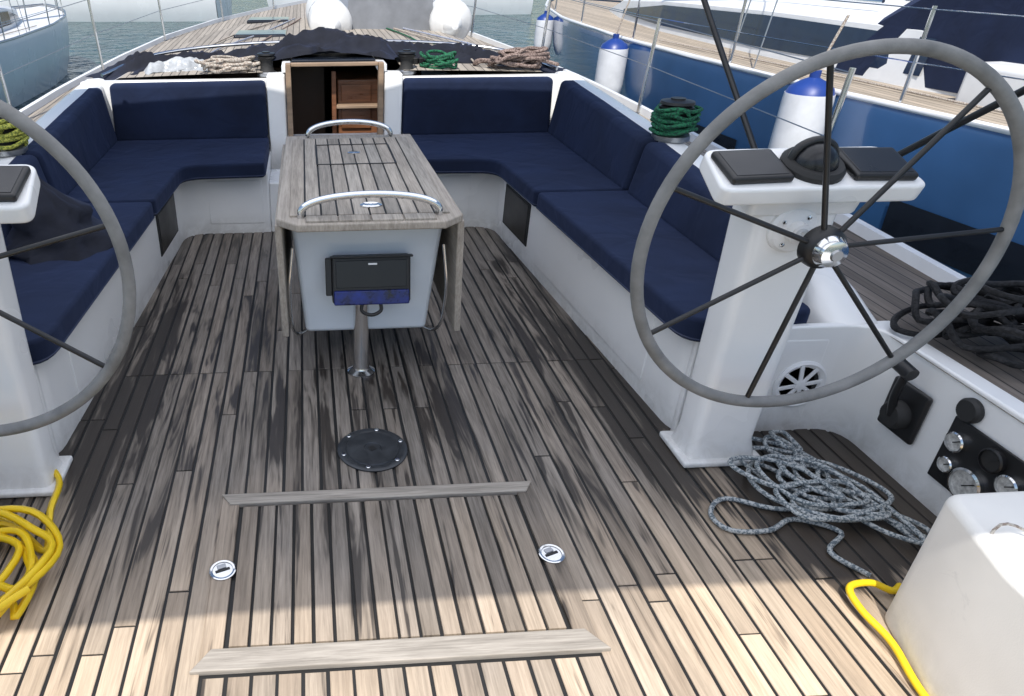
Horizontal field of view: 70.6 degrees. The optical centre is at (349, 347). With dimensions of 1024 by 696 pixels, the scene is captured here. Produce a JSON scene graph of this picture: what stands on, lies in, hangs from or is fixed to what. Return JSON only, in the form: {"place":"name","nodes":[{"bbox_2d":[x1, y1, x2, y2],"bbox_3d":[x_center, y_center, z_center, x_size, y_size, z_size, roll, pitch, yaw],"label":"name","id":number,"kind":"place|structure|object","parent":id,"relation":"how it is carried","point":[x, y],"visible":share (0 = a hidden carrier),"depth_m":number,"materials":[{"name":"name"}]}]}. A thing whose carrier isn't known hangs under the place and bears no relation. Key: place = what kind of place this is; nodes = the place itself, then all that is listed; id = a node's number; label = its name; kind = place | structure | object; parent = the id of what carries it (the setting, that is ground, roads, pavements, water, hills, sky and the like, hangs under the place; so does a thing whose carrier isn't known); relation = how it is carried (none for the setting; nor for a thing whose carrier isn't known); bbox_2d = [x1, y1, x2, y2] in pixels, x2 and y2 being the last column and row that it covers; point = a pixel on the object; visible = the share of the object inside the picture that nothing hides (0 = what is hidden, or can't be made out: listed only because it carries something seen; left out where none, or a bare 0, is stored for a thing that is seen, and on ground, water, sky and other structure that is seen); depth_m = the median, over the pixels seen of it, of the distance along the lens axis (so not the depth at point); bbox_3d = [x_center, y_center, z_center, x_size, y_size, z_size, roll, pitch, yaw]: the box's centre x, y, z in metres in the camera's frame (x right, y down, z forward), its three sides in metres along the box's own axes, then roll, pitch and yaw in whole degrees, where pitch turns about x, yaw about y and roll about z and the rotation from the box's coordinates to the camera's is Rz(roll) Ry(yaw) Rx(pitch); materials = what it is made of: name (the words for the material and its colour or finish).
{"place":"outdoors","nodes":[
{"label":"outdoors","id":0,"kind":"place"},
{"bbox_2d":[14,0,546,109],"bbox_3d":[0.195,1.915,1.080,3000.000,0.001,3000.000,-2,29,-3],"label":"water","id":1,"kind":"structure","parent":0,"point":[114,42],"depth_m":23.81,"materials":[{"name":"blue liquid"}]},
{"bbox_2d":[0,0,68,106],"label":"white hull sailboat","id":2,"kind":"object","parent":1,"relation":"on","point":[26,41],"visible":0.99,"depth_m":12.93,"materials":[{"name":"paint"}]},
{"bbox_2d":[0,11,18,27],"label":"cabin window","id":3,"kind":"structure","parent":2,"relation":"in","point":[5,16],"depth_m":13.11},
{"bbox_2d":[0,0,231,21],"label":"white hull sailboat","id":4,"kind":"object","parent":1,"relation":"on","point":[128,10],"visible":0.61,"depth_m":28.34,"materials":[{"name":"paint"}]},
{"bbox_2d":[267,0,532,14],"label":"white hull sailboat","id":5,"kind":"object","parent":1,"relation":"on","point":[508,7],"visible":0.23,"depth_m":30.67,"materials":[{"name":"paint"}]},
{"bbox_2d":[0,0,1023,516],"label":"sailing yacht","id":6,"kind":"object","parent":1,"relation":"on","point":[884,280],"visible":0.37,"depth_m":2.40,"materials":[{"name":"white plastic"}]},
{"bbox_2d":[0,117,29,156],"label":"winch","id":7,"kind":"object","parent":6,"relation":"on","point":[14,140],"visible":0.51,"depth_m":3.10,"materials":[{"name":"fabric"}]},
{"bbox_2d":[194,55,260,72],"bbox_3d":[-0.778,-1.827,4.491,0.417,0.106,0.197,-2,29,-3],"label":"beige rope coil","id":8,"kind":"object","parent":6,"relation":"on","point":[217,63],"visible":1,"depth_m":4.44,"materials":[{"name":"beige fabric"}]},
{"bbox_2d":[257,51,275,76],"bbox_3d":[-0.536,-1.839,4.512,0.133,0.144,0.133,-2,29,-3],"label":"winch","id":9,"kind":"object","parent":6,"relation":"on","point":[265,58],"visible":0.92,"depth_m":4.48,"materials":[{"name":"metal"}]},
{"bbox_2d":[194,53,420,135],"bbox_3d":[-0.157,-1.395,5.852,1.800,2.140,2.420,-2,29,-3],"label":"companionway","id":10,"kind":"object","parent":6,"relation":"attached to","point":[324,87],"visible":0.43,"depth_m":4.82,"materials":[{"name":"brown wood"}]},
{"bbox_2d":[86,27,565,79],"bbox_3d":[-0.130,-2.018,4.723,3.299,0.286,0.680,-2,29,-3],"label":"folded sprayhood","id":11,"kind":"object","parent":6,"relation":"on","point":[320,40],"visible":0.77,"depth_m":4.63,"materials":[{"name":"fabric"}]},
{"bbox_2d":[144,56,206,74],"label":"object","id":12,"kind":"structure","parent":11,"relation":"in","point":[176,64],"depth_m":4.57,"materials":[{"name":"white fabric"}]},
{"bbox_2d":[306,0,471,38],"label":"inflatable dinghy","id":13,"kind":"object","parent":6,"relation":"on","point":[452,17],"visible":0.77,"depth_m":6.23,"materials":[{"name":"white rubber"}]},
{"bbox_2d":[397,49,415,74],"bbox_3d":[0.372,-1.870,4.557,0.133,0.144,0.133,-2,29,-3],"label":"winch","id":14,"kind":"object","parent":6,"relation":"on","point":[406,56],"visible":0.97,"depth_m":4.53,"materials":[{"name":"metal"}]},
{"bbox_2d":[399,57,423,63],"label":"rope clutch bank","id":15,"kind":"structure","parent":6,"relation":"on","point":[416,60],"depth_m":4.67,"materials":[{"name":"black plastic"}]},
{"bbox_2d":[0,0,855,135],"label":"lifeline rail","id":16,"kind":"object","parent":6,"relation":"on","point":[844,92],"visible":0.75,"depth_m":4.79,"materials":[{"name":"silver metal"}]},
{"bbox_2d":[419,50,458,68],"bbox_3d":[0.587,-1.891,4.577,0.263,0.117,0.150,7,30,13],"label":"green rope coil","id":17,"kind":"object","parent":6,"relation":"on","point":[445,60],"visible":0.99,"depth_m":4.55,"materials":[{"name":"green fabric"}]},
{"bbox_2d":[0,227,936,695],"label":"planks","id":18,"kind":"object","parent":6,"relation":"on","point":[568,669],"visible":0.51,"depth_m":2.16,"materials":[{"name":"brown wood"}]},
{"bbox_2d":[0,469,62,619],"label":"yellow hose coil","id":19,"kind":"object","parent":18,"relation":"on","point":[26,584],"visible":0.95,"depth_m":1.89,"materials":[{"name":"yellow rubber"}]},
{"bbox_2d":[0,164,72,497],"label":"steering pedestal","id":20,"kind":"object","parent":18,"relation":"on","point":[31,461],"visible":0.95,"depth_m":2.03,"materials":[{"name":"white plastic"}]},
{"bbox_2d":[0,99,135,436],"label":"steering wheel","id":21,"kind":"object","parent":20,"relation":"attached to","point":[61,154],"visible":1,"depth_m":1.67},
{"bbox_2d":[1,80,271,452],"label":"cockpit settee","id":22,"kind":"object","parent":18,"relation":"on","point":[169,167],"visible":0.79,"depth_m":3.81,"materials":[{"name":"blue fabric"}]},
{"bbox_2d":[6,176,124,264],"bbox_3d":[-1.176,-0.543,2.737,0.448,0.293,0.403,13,32,22],"label":"canvas bag","id":23,"kind":"object","parent":22,"relation":"on","point":[58,213],"visible":0.57,"depth_m":2.68,"materials":[{"name":"fabric"}]},
{"bbox_2d":[274,119,464,378],"bbox_3d":[0.050,-0.470,3.021,0.677,0.778,1.320,-2,29,-3],"label":"cockpit table","id":24,"kind":"object","parent":18,"relation":"on","point":[388,193],"visible":0.96,"depth_m":2.61,"materials":[{"name":"brown wood"}]},
{"bbox_2d":[325,253,412,316],"bbox_3d":[0.066,-0.264,2.596,0.314,0.230,0.217,-2,29,-3],"label":"chart plotter","id":25,"kind":"object","parent":24,"relation":"attached to","point":[361,280],"visible":1,"depth_m":2.51,"materials":[{"name":"black plastic"}]},
{"bbox_2d":[338,428,407,471],"bbox_3d":[0.077,0.338,2.356,0.236,0.012,0.236,-2,29,-3],"label":"deck drain plate","id":26,"kind":"object","parent":18,"relation":"on","point":[373,450],"visible":1,"depth_m":2.35,"materials":[{"name":"metal"}]},
{"bbox_2d":[189,481,610,675],"bbox_3d":[0.108,0.592,1.912,0.998,0.022,0.614,-2,29,-3],"label":"cockpit floor hatch","id":27,"kind":"object","parent":18,"relation":"on","point":[346,649],"visible":1,"depth_m":1.84,"materials":[{"name":"brown wood"}]},
{"bbox_2d":[209,560,235,580],"bbox_3d":[-0.343,0.600,1.887,0.072,0.006,0.072,-2,29,-3],"label":"flush hatch latch","id":28,"kind":"object","parent":27,"relation":"on","point":[221,570],"visible":1,"depth_m":1.89,"materials":[{"name":"silver metal"}]},
{"bbox_2d":[538,544,564,563],"bbox_3d":[0.559,0.569,1.932,0.072,0.006,0.072,-2,29,-3],"label":"flush hatch latch","id":29,"kind":"object","parent":27,"relation":"on","point":[551,553],"visible":1,"depth_m":1.93,"materials":[{"name":"silver metal"}]},
{"bbox_2d":[402,76,828,431],"bbox_3d":[0.960,-0.715,3.463,1.105,0.805,2.860,-2,29,-3],"label":"cockpit settee","id":30,"kind":"object","parent":18,"relation":"on","point":[560,203],"visible":0.74,"depth_m":3.35,"materials":[{"name":"blue fabric"}]},
{"bbox_2d":[772,361,826,406],"bbox_3d":[1.513,0.124,2.346,0.180,0.180,0.016,-2,29,-3],"label":"cockpit speaker","id":31,"kind":"object","parent":30,"relation":"attached to","point":[800,383],"visible":0.78,"depth_m":2.33},
{"bbox_2d":[659,135,924,467],"bbox_3d":[1.210,-0.087,2.042,0.542,1.048,0.300,-2,29,-3],"label":"steering pedestal","id":32,"kind":"object","parent":18,"relation":"on","point":[780,187],"visible":0.86,"depth_m":1.96,"materials":[{"name":"white plastic"}]},
{"bbox_2d":[630,38,1023,406],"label":"steering wheel","id":33,"kind":"object","parent":32,"relation":"attached to","point":[824,244],"visible":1,"depth_m":1.73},
{"bbox_2d":[708,429,930,577],"bbox_3d":[1.420,0.450,2.081,0.547,0.070,0.562,19,35,31],"label":"grey fleck rope","id":34,"kind":"object","parent":18,"relation":"on","point":[873,505],"visible":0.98,"depth_m":2.09,"materials":[{"name":"grey fabric"}]},
{"bbox_2d":[845,579,928,695],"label":"yellow water hose","id":35,"kind":"object","parent":18,"relation":"on","point":[871,620],"visible":0.96,"depth_m":1.70,"materials":[{"name":"yellow rubber"}]},
{"bbox_2d":[885,491,1023,695],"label":"helm seat locker","id":36,"kind":"object","parent":18,"relation":"on","point":[954,617],"visible":1,"depth_m":1.48,"materials":[{"name":"white plastic"}]},
{"bbox_2d":[473,46,559,68],"bbox_3d":[1.095,-1.910,4.604,0.541,0.151,0.225,-2,29,-3],"label":"brown fleck rope coil","id":37,"kind":"object","parent":6,"relation":"on","point":[531,57],"visible":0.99,"depth_m":4.56,"materials":[{"name":"brown fabric"}]},
{"bbox_2d":[648,97,702,142],"bbox_3d":[1.534,-1.081,3.289,0.216,0.187,0.219,-2,29,-3],"label":"winch","id":38,"kind":"object","parent":6,"relation":"on","point":[675,119],"visible":1,"depth_m":3.23,"materials":[{"name":"fabric"}]},
{"bbox_2d":[701,0,1023,156],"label":"frame","id":39,"kind":"object","parent":6,"relation":"on","point":[986,109],"visible":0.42,"depth_m":3.08,"materials":[{"name":"black metal"}]},
{"bbox_2d":[877,359,932,444],"bbox_3d":[1.673,0.153,2.127,0.088,0.261,0.140,-2,29,-3],"label":"engine throttle control","id":40,"kind":"object","parent":6,"relation":"attached to","point":[904,408],"visible":0.98,"depth_m":2.12,"materials":[{"name":"black plastic"}]},
{"bbox_2d":[890,277,1023,368],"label":"black rope coil","id":41,"kind":"object","parent":6,"relation":"on","point":[1001,302],"visible":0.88,"depth_m":2.06,"materials":[{"name":"black fabric"}]},
{"bbox_2d":[956,398,984,423],"bbox_3d":[1.717,0.174,1.936,0.020,0.072,0.072,-2,29,-3],"label":"socket cover","id":42,"kind":"object","parent":6,"relation":"attached to","point":[970,410],"visible":1,"depth_m":1.92,"materials":[{"name":"black plastic"}]},
{"bbox_2d":[927,416,1023,495],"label":"engine gauge panel","id":43,"kind":"object","parent":6,"relation":"attached to","point":[969,459],"visible":0.88,"depth_m":1.93,"materials":[{"name":"black plastic"}]},
{"bbox_2d":[544,0,1023,280],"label":"navy hull sailboat","id":44,"kind":"object","parent":1,"relation":"on","point":[897,102],"visible":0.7,"depth_m":5.18,"materials":[{"name":"paint"}]},
{"bbox_2d":[534,6,553,51],"bbox_3d":[2.980,-5.007,10.624,0.265,1.047,0.265,-2,29,-3],"label":"fender","id":45,"kind":"object","parent":44,"relation":"attached to","point":[539,31],"visible":0.69,"depth_m":10.62,"materials":[{"name":"white plastic"}]},
{"bbox_2d":[594,0,629,93],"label":"fender","id":46,"kind":"object","parent":44,"relation":"attached to","point":[610,70],"visible":0.73,"depth_m":7.62,"materials":[{"name":"white plastic"}]},
{"bbox_2d":[623,5,936,75],"bbox_3d":[4.016,-3.498,7.539,0.166,0.285,5.635,-2,29,-3],"label":"cabin window","id":47,"kind":"structure","parent":44,"relation":"in","point":[809,32],"depth_m":6.64,"materials":[{"name":"black glass"}]},
{"bbox_2d":[768,15,849,148],"bbox_3d":[3.243,-1.742,4.948,0.321,1.118,0.321,-2,29,-3],"label":"fender","id":48,"kind":"object","parent":44,"relation":"attached to","point":[802,103],"visible":0.57,"depth_m":4.88,"materials":[{"name":"white plastic"}]}
]}

